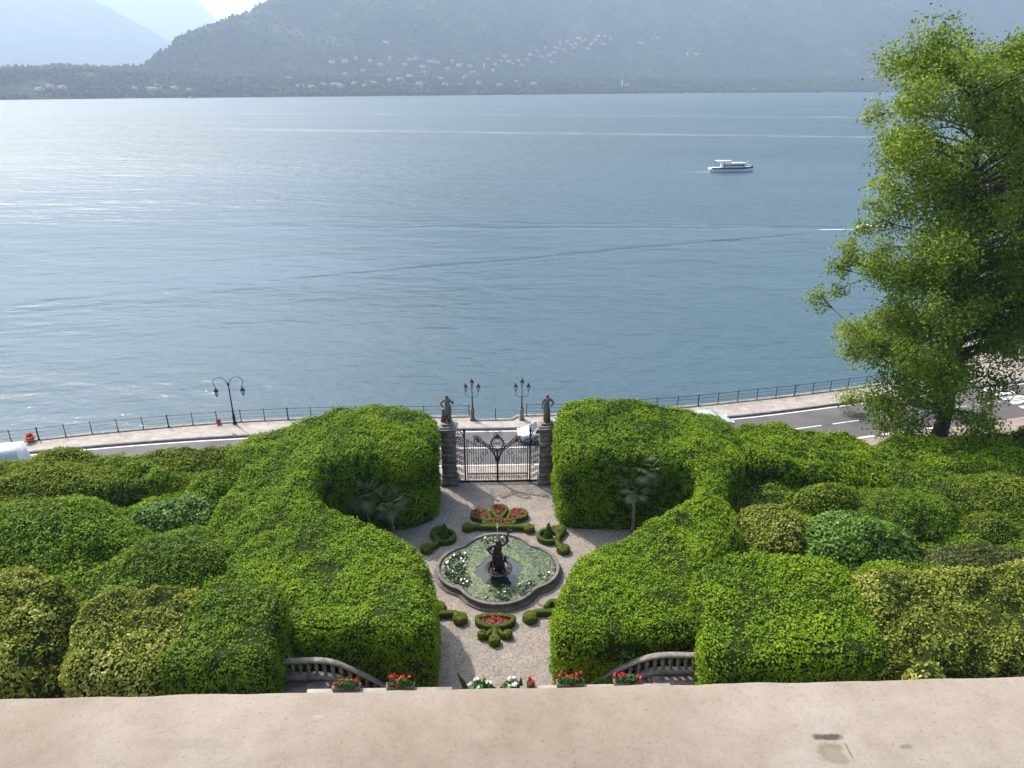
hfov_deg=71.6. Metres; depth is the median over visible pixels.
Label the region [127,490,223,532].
shrub
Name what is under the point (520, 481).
ground
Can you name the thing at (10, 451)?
white van
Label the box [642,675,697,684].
stone stairs
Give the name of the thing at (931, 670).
shrub
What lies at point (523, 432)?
parked car
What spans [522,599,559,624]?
flower bed
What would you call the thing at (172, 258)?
lake
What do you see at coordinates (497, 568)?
fountain statue
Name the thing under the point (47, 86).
house
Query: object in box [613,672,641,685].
flower box
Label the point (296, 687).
stone stairs
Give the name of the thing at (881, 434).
edge line
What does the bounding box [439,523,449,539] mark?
cone shrub
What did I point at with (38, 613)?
loose hedge
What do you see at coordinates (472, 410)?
street lamp
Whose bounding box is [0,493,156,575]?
shrub
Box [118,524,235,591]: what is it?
shrub
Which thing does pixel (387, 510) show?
palm tree
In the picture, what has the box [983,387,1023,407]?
zebra crossing
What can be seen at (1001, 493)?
shrub
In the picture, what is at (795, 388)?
iron railing
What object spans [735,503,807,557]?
shrub
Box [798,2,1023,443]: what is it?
broadleaf tree
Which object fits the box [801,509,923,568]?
shrub
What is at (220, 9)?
sky
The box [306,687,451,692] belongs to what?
terrace balustrade
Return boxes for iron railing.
[0,405,469,441]
[526,373,912,415]
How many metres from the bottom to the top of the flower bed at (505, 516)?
0.570 m
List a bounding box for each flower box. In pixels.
[331,677,360,691]
[386,673,414,690]
[556,670,584,687]
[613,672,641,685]
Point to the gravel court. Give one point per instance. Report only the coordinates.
(523, 653)
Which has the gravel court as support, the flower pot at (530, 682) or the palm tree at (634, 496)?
the palm tree at (634, 496)
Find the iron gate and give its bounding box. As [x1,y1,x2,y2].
[455,427,539,481]
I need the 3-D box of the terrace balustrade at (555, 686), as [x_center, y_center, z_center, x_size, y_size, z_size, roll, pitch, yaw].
[3.172,11.417,25.719,5.150,1.010,0.460,0,23,-1]
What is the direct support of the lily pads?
in the fountain pool
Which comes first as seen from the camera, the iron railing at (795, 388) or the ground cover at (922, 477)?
the ground cover at (922, 477)
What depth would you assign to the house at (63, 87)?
1614.79 m
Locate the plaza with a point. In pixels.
(1016, 423)
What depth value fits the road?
58.48 m
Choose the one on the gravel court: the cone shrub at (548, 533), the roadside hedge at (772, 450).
the cone shrub at (548, 533)
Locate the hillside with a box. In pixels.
[0,0,1023,99]
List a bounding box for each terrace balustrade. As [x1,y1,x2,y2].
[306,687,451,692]
[535,683,669,687]
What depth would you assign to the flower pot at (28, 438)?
55.51 m
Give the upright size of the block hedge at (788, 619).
6.528 m
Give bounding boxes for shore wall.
[0,381,893,442]
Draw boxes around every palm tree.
[345,478,384,524]
[367,483,409,532]
[614,471,637,490]
[619,477,652,532]
[634,451,664,486]
[655,504,668,515]
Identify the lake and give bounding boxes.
[0,92,1021,441]
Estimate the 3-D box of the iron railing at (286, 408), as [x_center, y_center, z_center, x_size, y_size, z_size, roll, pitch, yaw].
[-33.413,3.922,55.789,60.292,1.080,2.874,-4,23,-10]
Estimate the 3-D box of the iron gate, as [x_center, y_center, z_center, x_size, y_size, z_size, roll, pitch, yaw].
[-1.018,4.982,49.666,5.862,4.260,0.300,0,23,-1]
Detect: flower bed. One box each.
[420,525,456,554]
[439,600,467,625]
[462,504,534,533]
[475,612,515,647]
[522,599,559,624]
[537,524,570,555]
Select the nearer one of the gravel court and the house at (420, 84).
the gravel court
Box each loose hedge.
[0,565,83,698]
[57,584,202,697]
[846,557,1023,680]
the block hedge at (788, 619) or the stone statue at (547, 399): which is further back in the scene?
the stone statue at (547, 399)
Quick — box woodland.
[0,0,986,99]
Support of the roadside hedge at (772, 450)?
on the ground at (520, 481)
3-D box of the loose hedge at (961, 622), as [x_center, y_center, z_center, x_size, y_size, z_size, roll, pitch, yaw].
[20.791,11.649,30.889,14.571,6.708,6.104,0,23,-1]
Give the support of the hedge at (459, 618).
on the gravel court
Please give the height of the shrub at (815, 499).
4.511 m
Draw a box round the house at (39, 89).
[34,87,44,92]
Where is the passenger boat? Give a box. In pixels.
[708,160,752,171]
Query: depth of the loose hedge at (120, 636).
28.47 m
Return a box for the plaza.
[861,417,1023,445]
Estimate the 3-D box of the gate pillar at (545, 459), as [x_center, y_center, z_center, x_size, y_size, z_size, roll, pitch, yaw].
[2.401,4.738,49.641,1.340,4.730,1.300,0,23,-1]
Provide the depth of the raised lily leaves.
40.16 m
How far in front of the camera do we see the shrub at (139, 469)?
43.80 m
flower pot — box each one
[23,433,34,442]
[526,676,534,687]
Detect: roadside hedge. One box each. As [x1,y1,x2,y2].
[0,444,235,505]
[734,421,1023,488]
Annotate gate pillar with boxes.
[438,420,458,486]
[537,419,554,484]
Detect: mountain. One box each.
[0,0,171,66]
[94,0,217,40]
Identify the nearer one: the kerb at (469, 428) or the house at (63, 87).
the kerb at (469, 428)
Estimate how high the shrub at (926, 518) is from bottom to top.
4.428 m
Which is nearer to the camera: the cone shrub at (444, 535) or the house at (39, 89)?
the cone shrub at (444, 535)
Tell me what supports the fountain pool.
on the gravel court
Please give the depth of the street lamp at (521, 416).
58.78 m
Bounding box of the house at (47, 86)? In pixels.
[45,84,53,89]
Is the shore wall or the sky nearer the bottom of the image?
the shore wall
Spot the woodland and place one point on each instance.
(545, 80)
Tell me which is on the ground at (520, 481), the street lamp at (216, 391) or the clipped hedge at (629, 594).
the clipped hedge at (629, 594)
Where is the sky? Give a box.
[197,0,266,20]
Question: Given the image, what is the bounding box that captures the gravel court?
[343,482,765,689]
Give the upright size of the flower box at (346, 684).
0.458 m
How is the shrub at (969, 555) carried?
on the ground at (520, 481)
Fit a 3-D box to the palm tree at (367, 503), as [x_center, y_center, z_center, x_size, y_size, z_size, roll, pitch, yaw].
[-9.030,7.432,44.212,2.792,3.982,2.622,6,23,13]
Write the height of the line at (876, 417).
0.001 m
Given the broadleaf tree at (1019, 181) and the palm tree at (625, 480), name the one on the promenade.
the broadleaf tree at (1019, 181)
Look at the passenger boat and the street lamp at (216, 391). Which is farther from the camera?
the passenger boat
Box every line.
[31,383,1023,454]
[440,464,538,465]
[796,398,1023,428]
[858,427,932,438]
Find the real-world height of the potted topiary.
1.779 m
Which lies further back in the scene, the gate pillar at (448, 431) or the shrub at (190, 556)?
the gate pillar at (448, 431)
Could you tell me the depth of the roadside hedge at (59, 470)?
43.87 m
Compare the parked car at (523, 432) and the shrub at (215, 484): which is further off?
the parked car at (523, 432)
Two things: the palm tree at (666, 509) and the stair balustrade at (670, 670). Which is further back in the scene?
the palm tree at (666, 509)
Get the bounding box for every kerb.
[29,380,1023,453]
[440,465,538,467]
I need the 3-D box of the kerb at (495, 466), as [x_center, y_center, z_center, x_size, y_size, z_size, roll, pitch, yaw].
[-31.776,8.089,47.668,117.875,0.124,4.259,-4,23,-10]
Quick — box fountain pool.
[434,533,561,612]
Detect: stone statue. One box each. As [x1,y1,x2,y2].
[440,395,453,423]
[541,394,553,422]
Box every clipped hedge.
[206,403,442,687]
[548,397,746,684]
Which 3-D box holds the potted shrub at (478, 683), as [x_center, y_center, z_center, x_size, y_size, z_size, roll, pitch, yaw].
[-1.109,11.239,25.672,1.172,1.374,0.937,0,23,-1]
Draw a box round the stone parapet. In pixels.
[0,677,1023,767]
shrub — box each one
[0,493,49,502]
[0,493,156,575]
[117,459,192,505]
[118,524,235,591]
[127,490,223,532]
[182,468,240,500]
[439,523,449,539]
[467,677,495,688]
[500,676,524,687]
[543,523,553,538]
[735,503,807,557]
[781,482,862,516]
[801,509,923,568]
[855,559,944,572]
[856,486,966,545]
[901,660,951,679]
[919,543,1023,569]
[947,471,1023,520]
[958,510,1023,544]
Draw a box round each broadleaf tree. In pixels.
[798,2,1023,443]
[952,51,1023,315]
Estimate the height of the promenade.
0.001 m
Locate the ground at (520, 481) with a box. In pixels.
[459,417,1017,675]
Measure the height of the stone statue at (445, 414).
2.060 m
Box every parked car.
[517,420,554,444]
[695,410,734,425]
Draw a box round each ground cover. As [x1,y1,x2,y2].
[0,487,230,696]
[729,438,1023,665]
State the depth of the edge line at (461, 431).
57.79 m
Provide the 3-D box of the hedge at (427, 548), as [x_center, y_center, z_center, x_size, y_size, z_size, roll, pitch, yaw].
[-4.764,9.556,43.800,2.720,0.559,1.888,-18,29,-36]
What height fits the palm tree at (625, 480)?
4.755 m
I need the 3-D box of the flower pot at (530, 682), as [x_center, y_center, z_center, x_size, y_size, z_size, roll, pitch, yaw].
[0.673,10.748,25.542,0.355,0.361,0.438,0,23,-1]
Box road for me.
[30,382,1023,465]
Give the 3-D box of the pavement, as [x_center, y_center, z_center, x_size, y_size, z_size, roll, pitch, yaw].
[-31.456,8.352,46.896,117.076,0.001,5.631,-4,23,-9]
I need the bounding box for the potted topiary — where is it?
[457,672,467,688]
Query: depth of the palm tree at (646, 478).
43.10 m
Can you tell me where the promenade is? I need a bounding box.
[25,335,1023,450]
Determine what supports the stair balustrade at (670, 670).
on the gravel court
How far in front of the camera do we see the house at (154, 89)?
1764.66 m
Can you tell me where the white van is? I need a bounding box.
[0,441,30,462]
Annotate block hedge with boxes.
[155,580,297,694]
[685,550,889,684]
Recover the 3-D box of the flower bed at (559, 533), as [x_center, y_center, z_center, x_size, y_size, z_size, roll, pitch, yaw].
[2.521,9.589,43.725,2.031,0.565,2.865,0,23,-1]
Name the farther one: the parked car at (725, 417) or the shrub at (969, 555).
the parked car at (725, 417)
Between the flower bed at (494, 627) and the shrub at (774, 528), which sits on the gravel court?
the flower bed at (494, 627)
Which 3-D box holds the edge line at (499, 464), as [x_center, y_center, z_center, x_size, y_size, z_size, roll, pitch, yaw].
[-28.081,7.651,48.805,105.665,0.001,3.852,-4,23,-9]
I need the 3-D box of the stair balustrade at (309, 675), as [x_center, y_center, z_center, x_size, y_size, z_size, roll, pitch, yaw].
[-7.733,13.257,31.127,5.160,3.461,0.568,-3,23,-7]
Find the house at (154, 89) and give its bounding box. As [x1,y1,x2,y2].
[147,87,158,91]
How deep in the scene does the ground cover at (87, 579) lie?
35.73 m
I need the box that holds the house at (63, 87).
[57,85,67,90]
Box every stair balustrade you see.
[281,657,385,687]
[588,652,696,683]
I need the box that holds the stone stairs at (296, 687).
[280,681,334,692]
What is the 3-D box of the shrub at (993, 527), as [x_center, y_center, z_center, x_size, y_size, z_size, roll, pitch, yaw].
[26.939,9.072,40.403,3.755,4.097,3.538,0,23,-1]
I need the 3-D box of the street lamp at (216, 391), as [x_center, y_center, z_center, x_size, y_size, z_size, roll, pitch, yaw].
[-22.943,1.371,57.968,2.487,4.211,0.408,-3,23,-7]
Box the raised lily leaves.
[443,535,549,599]
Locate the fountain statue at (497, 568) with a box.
[484,527,513,581]
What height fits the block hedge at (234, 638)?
6.363 m
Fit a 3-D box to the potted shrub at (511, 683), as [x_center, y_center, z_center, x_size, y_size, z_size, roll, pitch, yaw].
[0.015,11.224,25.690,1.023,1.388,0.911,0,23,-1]
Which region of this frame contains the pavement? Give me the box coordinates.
[439,466,538,480]
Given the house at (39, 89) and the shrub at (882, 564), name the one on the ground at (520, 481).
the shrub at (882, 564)
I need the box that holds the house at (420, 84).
[415,82,422,87]
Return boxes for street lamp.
[213,376,244,424]
[464,379,479,420]
[514,378,529,419]
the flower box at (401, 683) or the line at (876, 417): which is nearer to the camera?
the flower box at (401, 683)
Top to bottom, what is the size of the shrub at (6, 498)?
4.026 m
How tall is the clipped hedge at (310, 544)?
6.751 m
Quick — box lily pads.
[441,536,554,601]
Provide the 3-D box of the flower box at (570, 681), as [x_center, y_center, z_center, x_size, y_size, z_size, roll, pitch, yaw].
[2.097,10.625,25.587,1.026,0.552,0.441,0,23,-1]
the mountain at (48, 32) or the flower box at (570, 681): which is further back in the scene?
the mountain at (48, 32)
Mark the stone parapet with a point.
(950, 723)

